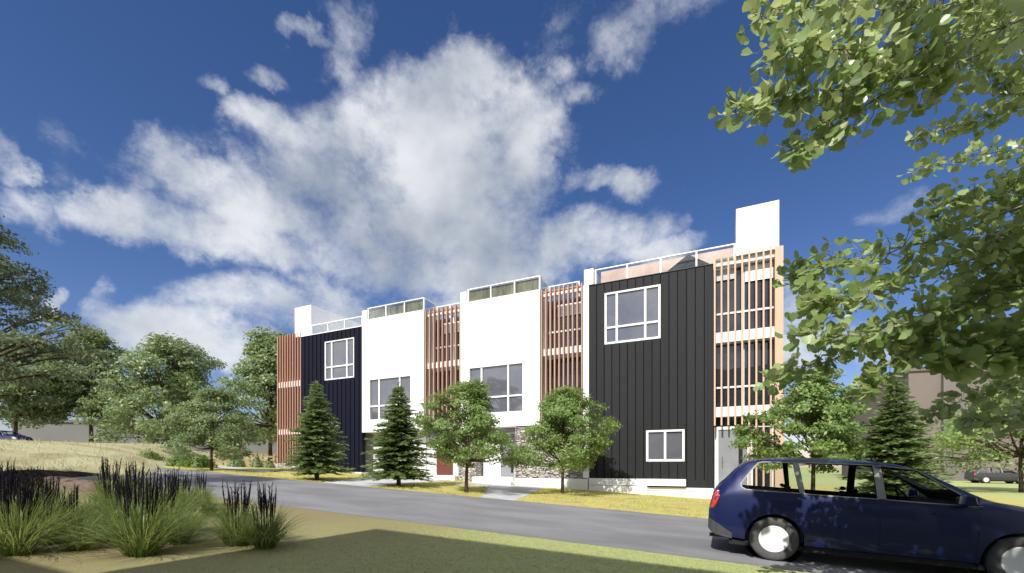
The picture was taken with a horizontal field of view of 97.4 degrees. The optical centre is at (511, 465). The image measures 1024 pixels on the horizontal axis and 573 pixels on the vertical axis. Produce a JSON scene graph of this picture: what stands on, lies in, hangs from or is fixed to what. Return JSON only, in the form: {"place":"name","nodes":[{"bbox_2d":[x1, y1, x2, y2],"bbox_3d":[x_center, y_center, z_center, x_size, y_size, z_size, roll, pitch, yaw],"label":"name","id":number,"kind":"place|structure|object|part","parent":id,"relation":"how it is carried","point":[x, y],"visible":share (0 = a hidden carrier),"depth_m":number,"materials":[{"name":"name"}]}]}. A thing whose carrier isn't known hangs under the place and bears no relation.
{"place":"outdoors","nodes":[
{"label":"outdoors","id":0,"kind":"place"},
{"bbox_2d":[1,466,34,508],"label":"ornamental grass","id":1,"kind":"object","parent":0,"point":[11,480],"depth_m":6.83,"materials":[{"name":"black plant"}]},
{"bbox_2d":[1,468,40,500],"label":"ornamental grass","id":2,"kind":"object","parent":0,"point":[29,475],"depth_m":7.94,"materials":[{"name":"plant"}]},
{"bbox_2d":[0,458,52,517],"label":"ornamental grass","id":3,"kind":"object","parent":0,"point":[7,474],"depth_m":6.00,"materials":[{"name":"black plant"}]},
{"bbox_2d":[0,473,90,517],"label":"ornamental grass","id":4,"kind":"object","parent":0,"point":[40,482],"depth_m":6.33,"materials":[{"name":"plant"}]},
{"bbox_2d":[1,469,97,477],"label":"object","id":5,"kind":"structure","parent":0,"point":[72,474],"depth_m":14.85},
{"bbox_2d":[26,464,80,498],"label":"ornamental grass","id":6,"kind":"object","parent":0,"point":[38,475],"depth_m":8.22,"materials":[{"name":"plant"}]},
{"bbox_2d":[1,473,109,544],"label":"ornamental grass","id":7,"kind":"object","parent":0,"point":[47,493],"depth_m":5.64,"materials":[{"name":"green plant"}]},
{"bbox_2d":[0,464,113,556],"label":"ornamental grass","id":8,"kind":"object","parent":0,"point":[17,531],"depth_m":5.07,"materials":[{"name":"green plant"}]},
{"bbox_2d":[29,481,103,534],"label":"ornamental grass","id":9,"kind":"object","parent":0,"point":[73,502],"depth_m":6.09,"materials":[{"name":"green plant"}]},
{"bbox_2d":[17,511,119,552],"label":"ornamental grass","id":10,"kind":"object","parent":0,"point":[72,546],"depth_m":5.35,"materials":[{"name":"green plant"}]},
{"bbox_2d":[43,480,100,514],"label":"ornamental grass","id":11,"kind":"object","parent":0,"point":[72,500],"depth_m":7.09,"materials":[{"name":"green plant"}]},
{"bbox_2d":[75,493,102,517],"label":"ornamental grass","id":12,"kind":"object","parent":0,"point":[89,503],"depth_m":7.24,"materials":[{"name":"green plant"}]},
{"bbox_2d":[61,501,129,543],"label":"ornamental grass","id":13,"kind":"object","parent":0,"point":[98,520],"depth_m":5.88,"materials":[{"name":"green plant"}]},
{"bbox_2d":[59,456,142,509],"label":"ornamental grass","id":14,"kind":"object","parent":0,"point":[106,474],"depth_m":8.50,"materials":[{"name":"green plant"}]},
{"bbox_2d":[75,473,139,523],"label":"ornamental grass","id":15,"kind":"object","parent":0,"point":[109,491],"depth_m":7.08,"materials":[{"name":"green plant"}]},
{"bbox_2d":[0,437,219,474],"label":"hill","id":16,"kind":"structure","parent":0,"point":[53,454],"depth_m":21.66,"materials":[{"name":"plant"}]},
{"bbox_2d":[0,332,96,434],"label":"tall tree","id":17,"kind":"object","parent":16,"relation":"on","point":[16,411],"visible":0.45,"depth_m":47.17,"materials":[{"name":"green plant"}]},
{"bbox_2d":[1,464,234,557],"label":"ornamental grass","id":18,"kind":"object","parent":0,"point":[136,540],"depth_m":5.20,"materials":[{"name":"green plant"}]},
{"bbox_2d":[59,470,176,535],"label":"ornamental grass","id":19,"kind":"object","parent":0,"point":[119,494],"depth_m":6.23,"materials":[{"name":"green plant"}]},
{"bbox_2d":[83,460,158,504],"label":"ornamental grass","id":20,"kind":"object","parent":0,"point":[131,469],"depth_m":9.43,"materials":[{"name":"plant"}]},
{"bbox_2d":[100,494,203,521],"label":"ornamental grass","id":21,"kind":"object","parent":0,"point":[163,507],"depth_m":7.02,"materials":[{"name":"green plant"}]},
{"bbox_2d":[96,476,222,539],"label":"ornamental grass","id":22,"kind":"object","parent":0,"point":[172,501],"depth_m":6.24,"materials":[{"name":"green plant"}]},
{"bbox_2d":[133,466,218,515],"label":"ornamental grass","id":23,"kind":"object","parent":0,"point":[177,492],"depth_m":7.71,"materials":[{"name":"green plant"}]},
{"bbox_2d":[144,503,222,544],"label":"ornamental grass","id":24,"kind":"object","parent":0,"point":[179,541],"depth_m":5.92,"materials":[{"name":"green plant"}]},
{"bbox_2d":[159,471,218,510],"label":"ornamental grass","id":25,"kind":"object","parent":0,"point":[184,482],"depth_m":8.70,"materials":[{"name":"green plant"}]},
{"bbox_2d":[176,505,223,531],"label":"ornamental grass","id":26,"kind":"object","parent":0,"point":[198,518],"depth_m":6.88,"materials":[{"name":"green plant"}]},
{"bbox_2d":[184,491,223,515],"bbox_3d":[-5.693,0.697,8.449,1.257,0.495,1.370,0,0,37],"label":"shrub","id":27,"kind":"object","parent":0,"point":[205,505],"depth_m":8.34,"materials":[{"name":"green plant"}]},
{"bbox_2d":[187,471,225,505],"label":"ornamental grass","id":28,"kind":"object","parent":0,"point":[200,487],"depth_m":9.63,"materials":[{"name":"green plant"}]},
{"bbox_2d":[207,502,255,521],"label":"ornamental grass","id":29,"kind":"object","parent":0,"point":[223,510],"depth_m":7.78,"materials":[{"name":"green plant"}]},
{"bbox_2d":[170,478,317,547],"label":"ornamental grass","id":30,"kind":"object","parent":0,"point":[234,515],"depth_m":5.95,"materials":[{"name":"green plant"}]},
{"bbox_2d":[214,465,285,471],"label":"path","id":31,"kind":"structure","parent":0,"point":[247,469],"depth_m":24.67,"materials":[{"name":"concrete"}]},
{"bbox_2d":[200,482,341,555],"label":"ornamental grass","id":32,"kind":"object","parent":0,"point":[268,542],"depth_m":5.88,"materials":[{"name":"green plant"}]},
{"bbox_2d":[322,478,442,486],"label":"path","id":33,"kind":"structure","parent":0,"point":[364,482],"depth_m":19.05,"materials":[{"name":"concrete"}]},
{"bbox_2d":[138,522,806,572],"bbox_3d":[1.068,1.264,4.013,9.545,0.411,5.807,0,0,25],"label":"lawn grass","id":34,"kind":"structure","parent":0,"point":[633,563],"depth_m":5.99,"materials":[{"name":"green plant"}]},
{"bbox_2d":[449,482,543,500],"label":"path","id":35,"kind":"structure","parent":0,"point":[505,492],"depth_m":17.45,"materials":[{"name":"concrete"}]},
{"bbox_2d":[0,451,1023,572],"bbox_3d":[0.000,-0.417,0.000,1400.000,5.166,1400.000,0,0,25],"label":"ground","id":36,"kind":"structure","parent":0,"point":[104,559],"depth_m":5.93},
{"bbox_2d":[0,430,32,440],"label":"parked car","id":37,"kind":"object","parent":36,"relation":"on","point":[14,436],"visible":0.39,"depth_m":43.08,"materials":[{"name":"blue paint"}]},
{"bbox_2d":[0,215,121,405],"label":"roadside tree","id":38,"kind":"object","parent":36,"relation":"on","point":[45,314],"visible":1,"depth_m":12.20,"materials":[{"name":"green plant"}]},
{"bbox_2d":[35,476,100,491],"bbox_3d":[-11.485,0.496,11.576,3.225,0.441,1.277,0,0,-14],"label":"earth mound","id":39,"kind":"object","parent":36,"relation":"on","point":[85,483],"visible":0.27,"depth_m":11.37,"materials":[{"name":"brown soil"}]},
{"bbox_2d":[9,324,143,442],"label":"tall tree","id":40,"kind":"object","parent":36,"relation":"on","point":[95,340],"visible":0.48,"depth_m":50.53,"materials":[{"name":"green plant"}]},
{"bbox_2d":[12,420,276,453],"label":"long building","id":41,"kind":"structure","parent":36,"relation":"on","point":[68,431],"depth_m":71.64,"materials":[{"name":"grey concrete"}]},
{"bbox_2d":[70,331,227,444],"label":"tall tree","id":42,"kind":"object","parent":36,"relation":"on","point":[177,381],"visible":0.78,"depth_m":45.78,"materials":[{"name":"green plant"}]},
{"bbox_2d":[273,305,373,473],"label":"townhouse","id":43,"kind":"structure","parent":36,"relation":"on","point":[322,347],"depth_m":26.89,"materials":[{"name":"blue metal"}]},
{"bbox_2d":[325,337,353,379],"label":"window","id":44,"kind":"structure","parent":43,"relation":"in","point":[339,354],"depth_m":26.32,"materials":[{"name":"grey glass"}]},
{"bbox_2d":[362,297,460,480],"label":"townhouse","id":45,"kind":"structure","parent":36,"relation":"on","point":[413,347],"depth_m":24.18,"materials":[{"name":"white paint"}]},
{"bbox_2d":[370,376,409,419],"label":"window","id":46,"kind":"structure","parent":45,"relation":"in","point":[380,388],"depth_m":24.86,"materials":[{"name":"grey glass"}]},
{"bbox_2d":[412,436,425,471],"bbox_3d":[-5.812,-0.565,25.041,2.500,2.130,0.060,0,0,25],"label":"garage door","id":47,"kind":"structure","parent":45,"relation":"in","point":[424,438],"depth_m":24.57,"materials":[{"name":"white metal"}]},
{"bbox_2d":[437,437,452,474],"bbox_3d":[-3.593,-0.550,24.001,1.000,2.100,0.055,0,0,25],"label":"door","id":48,"kind":"structure","parent":45,"relation":"in","point":[441,469],"depth_m":24.00,"materials":[{"name":"wood"}]},
{"bbox_2d":[436,370,458,420],"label":"window","id":49,"kind":"structure","parent":45,"relation":"in","point":[453,370],"depth_m":24.32,"materials":[{"name":"grey glass"}]},
{"bbox_2d":[436,317,458,361],"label":"window","id":50,"kind":"structure","parent":45,"relation":"in","point":[457,317],"depth_m":24.32,"materials":[{"name":"grey glass"}]},
{"bbox_2d":[458,275,588,489],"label":"townhouse","id":51,"kind":"structure","parent":36,"relation":"on","point":[522,348],"depth_m":21.32,"materials":[{"name":"white paint"}]},
{"bbox_2d":[471,364,521,411],"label":"window","id":52,"kind":"structure","parent":51,"relation":"in","point":[506,380],"depth_m":21.71,"materials":[{"name":"grey glass"}]},
{"bbox_2d":[501,434,514,475],"bbox_3d":[-0.205,-0.525,22.418,0.760,2.110,0.155,0,0,25],"label":"door","id":53,"kind":"structure","parent":51,"relation":"in","point":[505,471],"depth_m":22.42,"materials":[{"name":"metal"}]},
{"bbox_2d":[548,297,580,348],"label":"window","id":54,"kind":"structure","parent":51,"relation":"in","point":[579,297],"depth_m":21.42,"materials":[{"name":"grey glass"}]},
{"bbox_2d":[552,357,580,413],"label":"window","id":55,"kind":"structure","parent":51,"relation":"in","point":[574,357],"depth_m":21.39,"materials":[{"name":"grey glass"}]},
{"bbox_2d":[583,200,783,498],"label":"townhouse","id":56,"kind":"structure","parent":36,"relation":"on","point":[679,353],"depth_m":18.18,"materials":[{"name":"black metal"}]},
{"bbox_2d":[605,284,660,343],"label":"window","id":57,"kind":"structure","parent":56,"relation":"in","point":[634,314],"depth_m":19.12,"materials":[{"name":"grey glass"}]},
{"bbox_2d":[646,429,684,461],"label":"window","id":58,"kind":"structure","parent":56,"relation":"in","point":[669,444],"depth_m":18.52,"materials":[{"name":"grey glass"}]},
{"bbox_2d":[719,430,746,484],"bbox_3d":[8.755,-0.270,17.856,1.020,2.320,0.140,0,0,25],"label":"door","id":59,"kind":"structure","parent":56,"relation":"in","point":[729,459],"depth_m":17.92,"materials":[{"name":"metal"}]},
{"bbox_2d":[714,417,773,426],"bbox_3d":[9.139,-1.745,17.744,2.110,0.350,0.035,0,0,25],"label":"window","id":60,"kind":"structure","parent":56,"relation":"in","point":[731,419],"depth_m":17.92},
{"bbox_2d":[716,340,773,406],"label":"window","id":61,"kind":"structure","parent":56,"relation":"in","point":[767,343],"depth_m":17.79,"materials":[{"name":"grey glass"}]},
{"bbox_2d":[716,262,773,332],"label":"window","id":62,"kind":"structure","parent":56,"relation":"in","point":[738,270],"depth_m":17.79,"materials":[{"name":"grey glass"}]},
{"bbox_2d":[753,427,769,486],"bbox_3d":[9.714,-0.225,17.464,0.650,2.550,0.040,0,0,25],"label":"window","id":63,"kind":"structure","parent":56,"relation":"in","point":[759,474],"depth_m":17.46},
{"bbox_2d":[708,0,1023,440],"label":"tree","id":64,"kind":"object","parent":36,"relation":"on","point":[935,339],"visible":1,"depth_m":4.02,"materials":[{"name":"green plant"}]},
{"bbox_2d":[839,365,1023,481],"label":"building","id":65,"kind":"structure","parent":36,"relation":"on","point":[925,385],"depth_m":51.31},
{"bbox_2d":[922,374,1023,492],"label":"tall tree","id":66,"kind":"object","parent":36,"relation":"on","point":[953,436],"visible":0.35,"depth_m":26.77,"materials":[{"name":"green plant"}]},
{"bbox_2d":[964,467,1023,483],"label":"parked car","id":67,"kind":"object","parent":36,"relation":"on","point":[978,476],"visible":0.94,"depth_m":42.91,"materials":[{"name":"grey paint"}]},
{"bbox_2d":[0,0,1023,466],"label":"sky","id":68,"kind":"structure","parent":0,"point":[204,173],"materials":[{"name":"blue"}]},
{"bbox_2d":[75,468,973,572],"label":"road","id":69,"kind":"structure","parent":0,"point":[674,535],"depth_m":9.76,"materials":[{"name":"grey asphalt"}]},
{"bbox_2d":[708,457,1023,572],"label":"parked car","id":70,"kind":"object","parent":69,"relation":"on","point":[952,526],"visible":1,"depth_m":6.11,"materials":[{"name":"blue paint"}]},
{"bbox_3d":[3.789,0.161,6.618,0.770,0.441,0.216,3,1,25],"label":"side window","id":71,"kind":"part","parent":70,"relation":"part of","materials":[{"name":"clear glass"}]},
{"bbox_3d":[4.518,0.199,6.271,0.914,0.468,0.223,3,1,25],"label":"side window","id":72,"kind":"part","parent":70,"relation":"part of","materials":[{"name":"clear glass"}]},
{"bbox_3d":[5.428,0.255,5.857,1.013,0.477,0.248,3,1,25],"label":"side window","id":73,"kind":"part","parent":70,"relation":"part of","materials":[{"name":"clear glass"}]},
{"bbox_2d":[163,457,1023,518],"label":"lawn","id":74,"kind":"structure","parent":0,"point":[1009,501],"depth_m":16.85,"materials":[{"name":"yellow plant"}]},
{"bbox_2d":[137,448,168,461],"bbox_3d":[-20.699,-0.497,25.509,2.070,1.008,2.006,0,0,25],"label":"shrub","id":75,"kind":"object","parent":74,"relation":"on","point":[152,454],"visible":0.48,"depth_m":25.35,"materials":[{"name":"green plant"}]},
{"bbox_2d":[165,455,193,466],"bbox_3d":[-18.358,-0.258,25.033,1.446,0.743,1.501,0,0,-21],"label":"shrub","id":76,"kind":"object","parent":74,"relation":"on","point":[175,461],"visible":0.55,"depth_m":24.54,"materials":[{"name":"green plant"}]},
{"bbox_2d":[182,454,217,467],"bbox_3d":[-16.954,-0.224,24.481,1.674,0.812,1.446,0,0,-35],"label":"shrub","id":77,"kind":"object","parent":74,"relation":"on","point":[202,461],"visible":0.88,"depth_m":24.16,"materials":[{"name":"green plant"}]},
{"bbox_2d":[158,385,260,469],"bbox_3d":[-14.807,-1.789,22.374,4.171,4.358,4.302,0,0,-32],"label":"young tree","id":78,"kind":"object","parent":74,"relation":"on","point":[228,438],"visible":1,"depth_m":21.83,"materials":[{"name":"green plant"}]},
{"bbox_2d":[130,326,291,462],"bbox_3d":[-18.764,-5.224,33.761,15.948,10.474,10.240,0,0,-11],"label":"tall tree","id":79,"kind":"object","parent":74,"relation":"on","point":[258,371],"visible":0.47,"depth_m":31.90,"materials":[{"name":"green plant"}]},
{"bbox_2d":[226,453,246,466],"bbox_3d":[-16.504,-0.444,27.010,1.113,1.144,1.086,0,0,-22],"label":"cone shrub","id":80,"kind":"object","parent":74,"relation":"on","point":[237,463],"visible":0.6,"depth_m":26.76,"materials":[{"name":"green plant"}]},
{"bbox_2d":[208,452,275,465],"bbox_3d":[-17.180,-0.325,28.750,3.787,0.994,0.141,0,0,-24],"label":"rail fence","id":81,"kind":"object","parent":74,"relation":"on","point":[249,459],"visible":0.41,"depth_m":28.87,"materials":[{"name":"brown wood"}]},
{"bbox_2d":[249,452,264,467],"bbox_3d":[-15.560,-0.387,27.505,0.767,1.095,0.808,0,0,25],"label":"cone shrub","id":82,"kind":"object","parent":74,"relation":"on","point":[256,462],"visible":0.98,"depth_m":27.36,"materials":[{"name":"green plant"}]},
{"bbox_2d":[261,457,275,467],"bbox_3d":[-14.841,-0.175,27.469,0.751,0.732,0.852,0,0,1],"label":"cone shrub","id":83,"kind":"object","parent":74,"relation":"on","point":[268,463],"visible":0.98,"depth_m":27.33,"materials":[{"name":"green plant"}]},
{"bbox_2d":[271,380,355,479],"bbox_3d":[-8.117,-1.447,18.945,3.316,4.315,3.140,0,0,25],"label":"conifer","id":84,"kind":"object","parent":74,"relation":"on","point":[320,430],"visible":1,"depth_m":18.65,"materials":[{"name":"green plant"}]},
{"bbox_2d":[358,381,437,485],"bbox_3d":[-4.330,-1.204,17.413,3.079,4.211,3.265,0,0,-44],"label":"conifer","id":85,"kind":"object","parent":74,"relation":"on","point":[398,449],"visible":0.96,"depth_m":17.25,"materials":[{"name":"green plant"}]},
{"bbox_2d":[408,378,533,492],"bbox_3d":[-1.487,-0.993,15.779,3.693,4.196,4.120,0,0,44],"label":"young tree","id":86,"kind":"object","parent":74,"relation":"on","point":[480,421],"visible":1,"depth_m":15.36,"materials":[{"name":"green plant"}]},
{"bbox_2d":[501,385,622,493],"bbox_3d":[1.812,-0.921,16.957,4.837,4.305,3.767,0,0,25],"label":"young tree","id":87,"kind":"object","parent":74,"relation":"on","point":[562,407],"visible":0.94,"depth_m":16.51,"materials":[{"name":"green plant"}]},
{"bbox_2d":[728,367,876,489],"bbox_3d":[8.153,-0.591,12.724,3.720,4.375,3.133,0,0,25],"label":"young tree","id":88,"kind":"object","parent":74,"relation":"on","point":[823,419],"visible":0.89,"depth_m":12.12,"materials":[{"name":"green plant"}]},
{"bbox_2d":[834,377,971,497],"bbox_3d":[10.255,-0.405,12.010,3.002,3.958,2.798,0,0,25],"label":"conifer","id":89,"kind":"object","parent":74,"relation":"on","point":[906,447],"visible":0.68,"depth_m":11.74,"materials":[{"name":"green plant"}]}
]}

